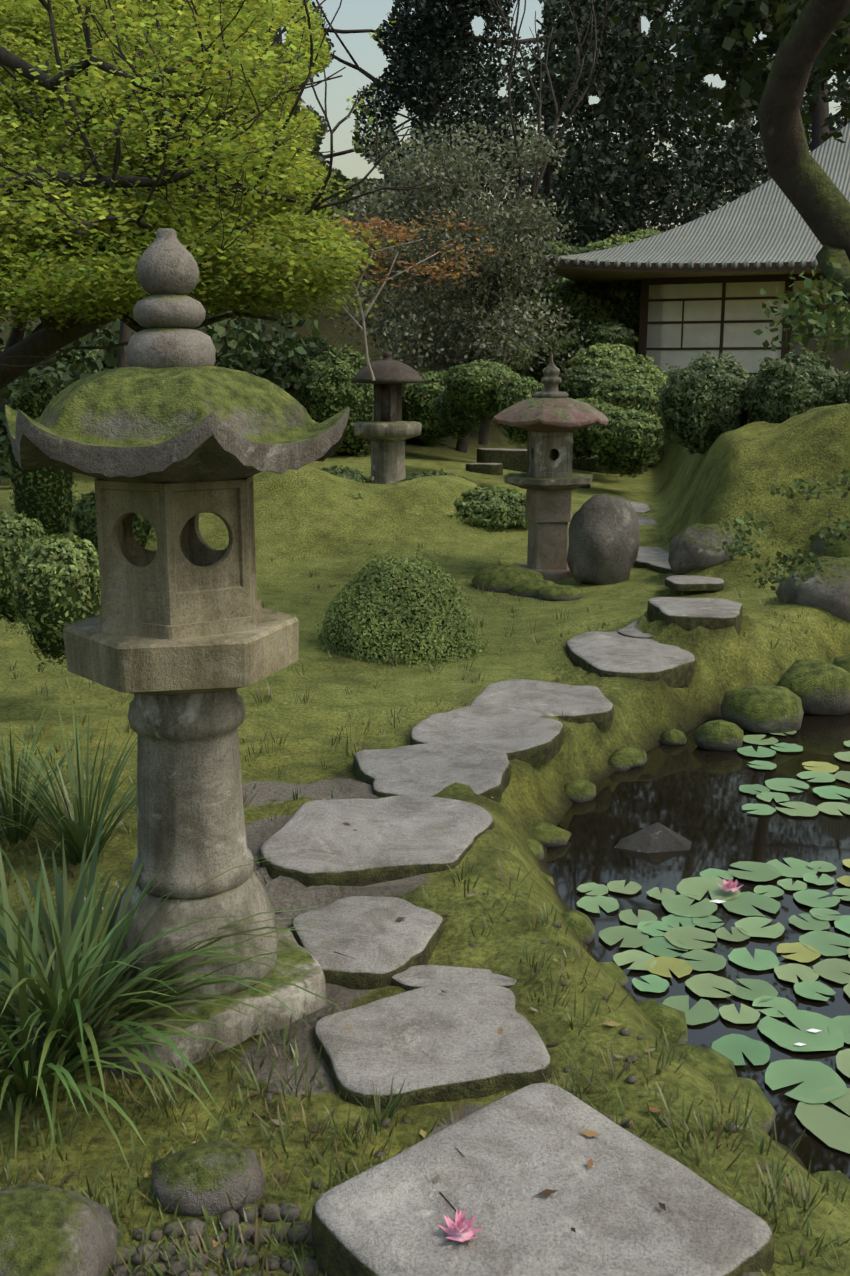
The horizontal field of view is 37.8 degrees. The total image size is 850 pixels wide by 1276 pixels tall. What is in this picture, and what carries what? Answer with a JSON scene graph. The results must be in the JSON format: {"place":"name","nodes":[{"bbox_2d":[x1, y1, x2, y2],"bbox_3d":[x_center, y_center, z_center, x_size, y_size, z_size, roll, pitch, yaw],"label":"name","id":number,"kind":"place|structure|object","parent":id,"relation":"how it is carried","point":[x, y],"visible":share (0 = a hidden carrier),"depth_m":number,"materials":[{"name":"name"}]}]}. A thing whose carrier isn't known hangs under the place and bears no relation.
{"place":"outdoors","nodes":[
{"label":"outdoors","id":0,"kind":"place"},
{"bbox_2d":[0,265,849,1275],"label":"ground","id":1,"kind":"structure","parent":0,"point":[676,489],"depth_m":5.25,"materials":[{"name":"green plant"}]},
{"bbox_2d":[0,1139,265,1275],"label":"rocks","id":2,"kind":"object","parent":1,"relation":"on","point":[46,1230],"visible":0.96,"depth_m":2.14,"materials":[{"name":"stone"}]},
{"bbox_2d":[5,228,349,1078],"bbox_3d":[-0.561,0.043,2.891,0.793,1.902,0.740,0,12,1],"label":"stone lantern","id":3,"kind":"object","parent":1,"relation":"on","point":[171,432],"visible":0.96,"depth_m":2.72,"materials":[{"name":"stone"}]},
{"bbox_2d":[0,0,436,389],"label":"maple","id":4,"kind":"object","parent":1,"relation":"on","point":[88,269],"depth_m":7.32,"materials":[{"name":"green plant"}]},
{"bbox_2d":[352,351,422,483],"bbox_3d":[-0.401,-2.274,13.378,0.771,1.602,0.771,0,12,1],"label":"stone lantern","id":5,"kind":"object","parent":1,"relation":"on","point":[387,431],"visible":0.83,"depth_m":13.21,"materials":[{"name":"stone"}]},
{"bbox_2d":[0,536,808,1254],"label":"fallen leaves","id":6,"kind":"object","parent":1,"relation":"on","point":[546,1192],"visible":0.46,"depth_m":2.54,"materials":[{"name":"brown plant"}]},
{"bbox_2d":[322,208,507,380],"bbox_3d":[-0.169,-3.331,12.063,1.942,1.635,1.303,0,12,1],"label":"red maple","id":7,"kind":"object","parent":1,"relation":"on","point":[378,222],"depth_m":11.97,"materials":[{"name":"brown plant"}]},
{"bbox_2d":[108,858,735,1275],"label":"pebbles","id":8,"kind":"object","parent":1,"relation":"on","point":[248,1230],"visible":0.54,"depth_m":2.23,"materials":[{"name":"stone"}]},
{"bbox_2d":[0,530,849,1275],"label":"ornamental grass","id":9,"kind":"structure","parent":1,"relation":"on","point":[56,990],"depth_m":2.71,"materials":[{"name":"green plant"}]},
{"bbox_2d":[0,228,849,674],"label":"shrub","id":10,"kind":"object","parent":1,"relation":"on","point":[42,604],"visible":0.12,"depth_m":10.62,"materials":[{"name":"green plant"}]},
{"bbox_2d":[0,0,849,488],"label":"trees","id":11,"kind":"object","parent":1,"relation":"on","point":[600,174],"depth_m":26.48,"materials":[{"name":"green plant"}]},
{"bbox_2d":[320,0,615,452],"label":"grey tree","id":12,"kind":"object","parent":1,"relation":"on","point":[524,256],"depth_m":17.18,"materials":[{"name":"plant"}]},
{"bbox_2d":[478,412,488,444],"bbox_3d":[0.694,-2.640,14.719,0.133,0.688,0.114,0,12,1],"label":"niwaki trunk","id":13,"kind":"object","parent":1,"relation":"on","point":[483,430],"visible":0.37,"depth_m":14.71,"materials":[{"name":"brown plant"}]},
{"bbox_2d":[259,502,774,1275],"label":"stepping stones","id":14,"kind":"object","parent":1,"relation":"on","point":[497,1166],"visible":0.79,"depth_m":2.75,"materials":[{"name":"stone"}]},
{"bbox_2d":[222,518,849,1208],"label":"mossy edge stones","id":15,"kind":"object","parent":1,"relation":"on","point":[794,694],"visible":0.56,"depth_m":5.79,"materials":[{"name":"green plant"}]},
{"bbox_2d":[492,353,608,580],"bbox_3d":[0.911,-1.221,9.105,0.848,1.700,0.848,0,12,1],"label":"stone lantern","id":16,"kind":"object","parent":1,"relation":"on","point":[549,417],"visible":0.94,"depth_m":8.96,"materials":[{"name":"stone"}]},
{"bbox_2d":[466,418,664,488],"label":"stone blocks","id":17,"kind":"structure","parent":1,"relation":"on","point":[493,461],"depth_m":16.59,"materials":[{"name":"stone"}]},
{"bbox_2d":[566,492,638,584],"bbox_3d":[1.266,-0.694,8.808,0.548,0.686,0.392,-8,15,-32],"label":"boulder","id":18,"kind":"object","parent":1,"relation":"on","point":[603,548],"visible":0.96,"depth_m":8.66,"materials":[{"name":"grey stone"}]},
{"bbox_2d":[543,122,849,382],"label":"house","id":19,"kind":"structure","parent":1,"relation":"on","point":[705,279],"depth_m":19.39,"materials":[{"name":"tile"}]},
{"bbox_2d":[610,0,849,589],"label":"tree","id":20,"kind":"object","parent":1,"relation":"on","point":[731,33],"depth_m":4.84,"materials":[{"name":"green plant"}]},
{"bbox_2d":[668,524,849,620],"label":"bank rocks","id":21,"kind":"object","parent":1,"relation":"on","point":[691,546],"visible":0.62,"depth_m":7.43,"materials":[{"name":"grey stone"}]},
{"bbox_2d":[59,0,849,269],"label":"sky","id":22,"kind":"structure","parent":0,"point":[352,14],"materials":[{"name":"white"}]},
{"bbox_2d":[546,713,849,1178],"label":"pond water","id":23,"kind":"structure","parent":0,"point":[693,794],"depth_m":4.50,"materials":[{"name":"black liquid"}]},
{"bbox_2d":[615,822,691,852],"bbox_3d":[0.836,0.736,4.567,0.400,0.115,0.220,0,12,1],"label":"pond rock","id":24,"kind":"object","parent":23,"relation":"on","point":[656,837],"visible":0.58,"depth_m":4.54,"materials":[{"name":"grey stone"}]},
{"bbox_2d":[577,730,849,1153],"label":"lily pads","id":25,"kind":"object","parent":23,"relation":"on","point":[815,1090],"visible":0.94,"depth_m":3.74,"materials":[{"name":"green plant"}]},
{"bbox_2d":[437,878,743,1241],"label":"water lily flowers","id":26,"kind":"object","parent":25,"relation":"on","point":[460,1228],"visible":0.94,"depth_m":2.08,"materials":[{"name":"pink plant"}]},
{"bbox_2d":[710,900,821,1045],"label":"fallen petals","id":27,"kind":"object","parent":23,"relation":"on","point":[810,1030],"visible":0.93,"depth_m":3.27,"materials":[{"name":"white plant"}]}
]}

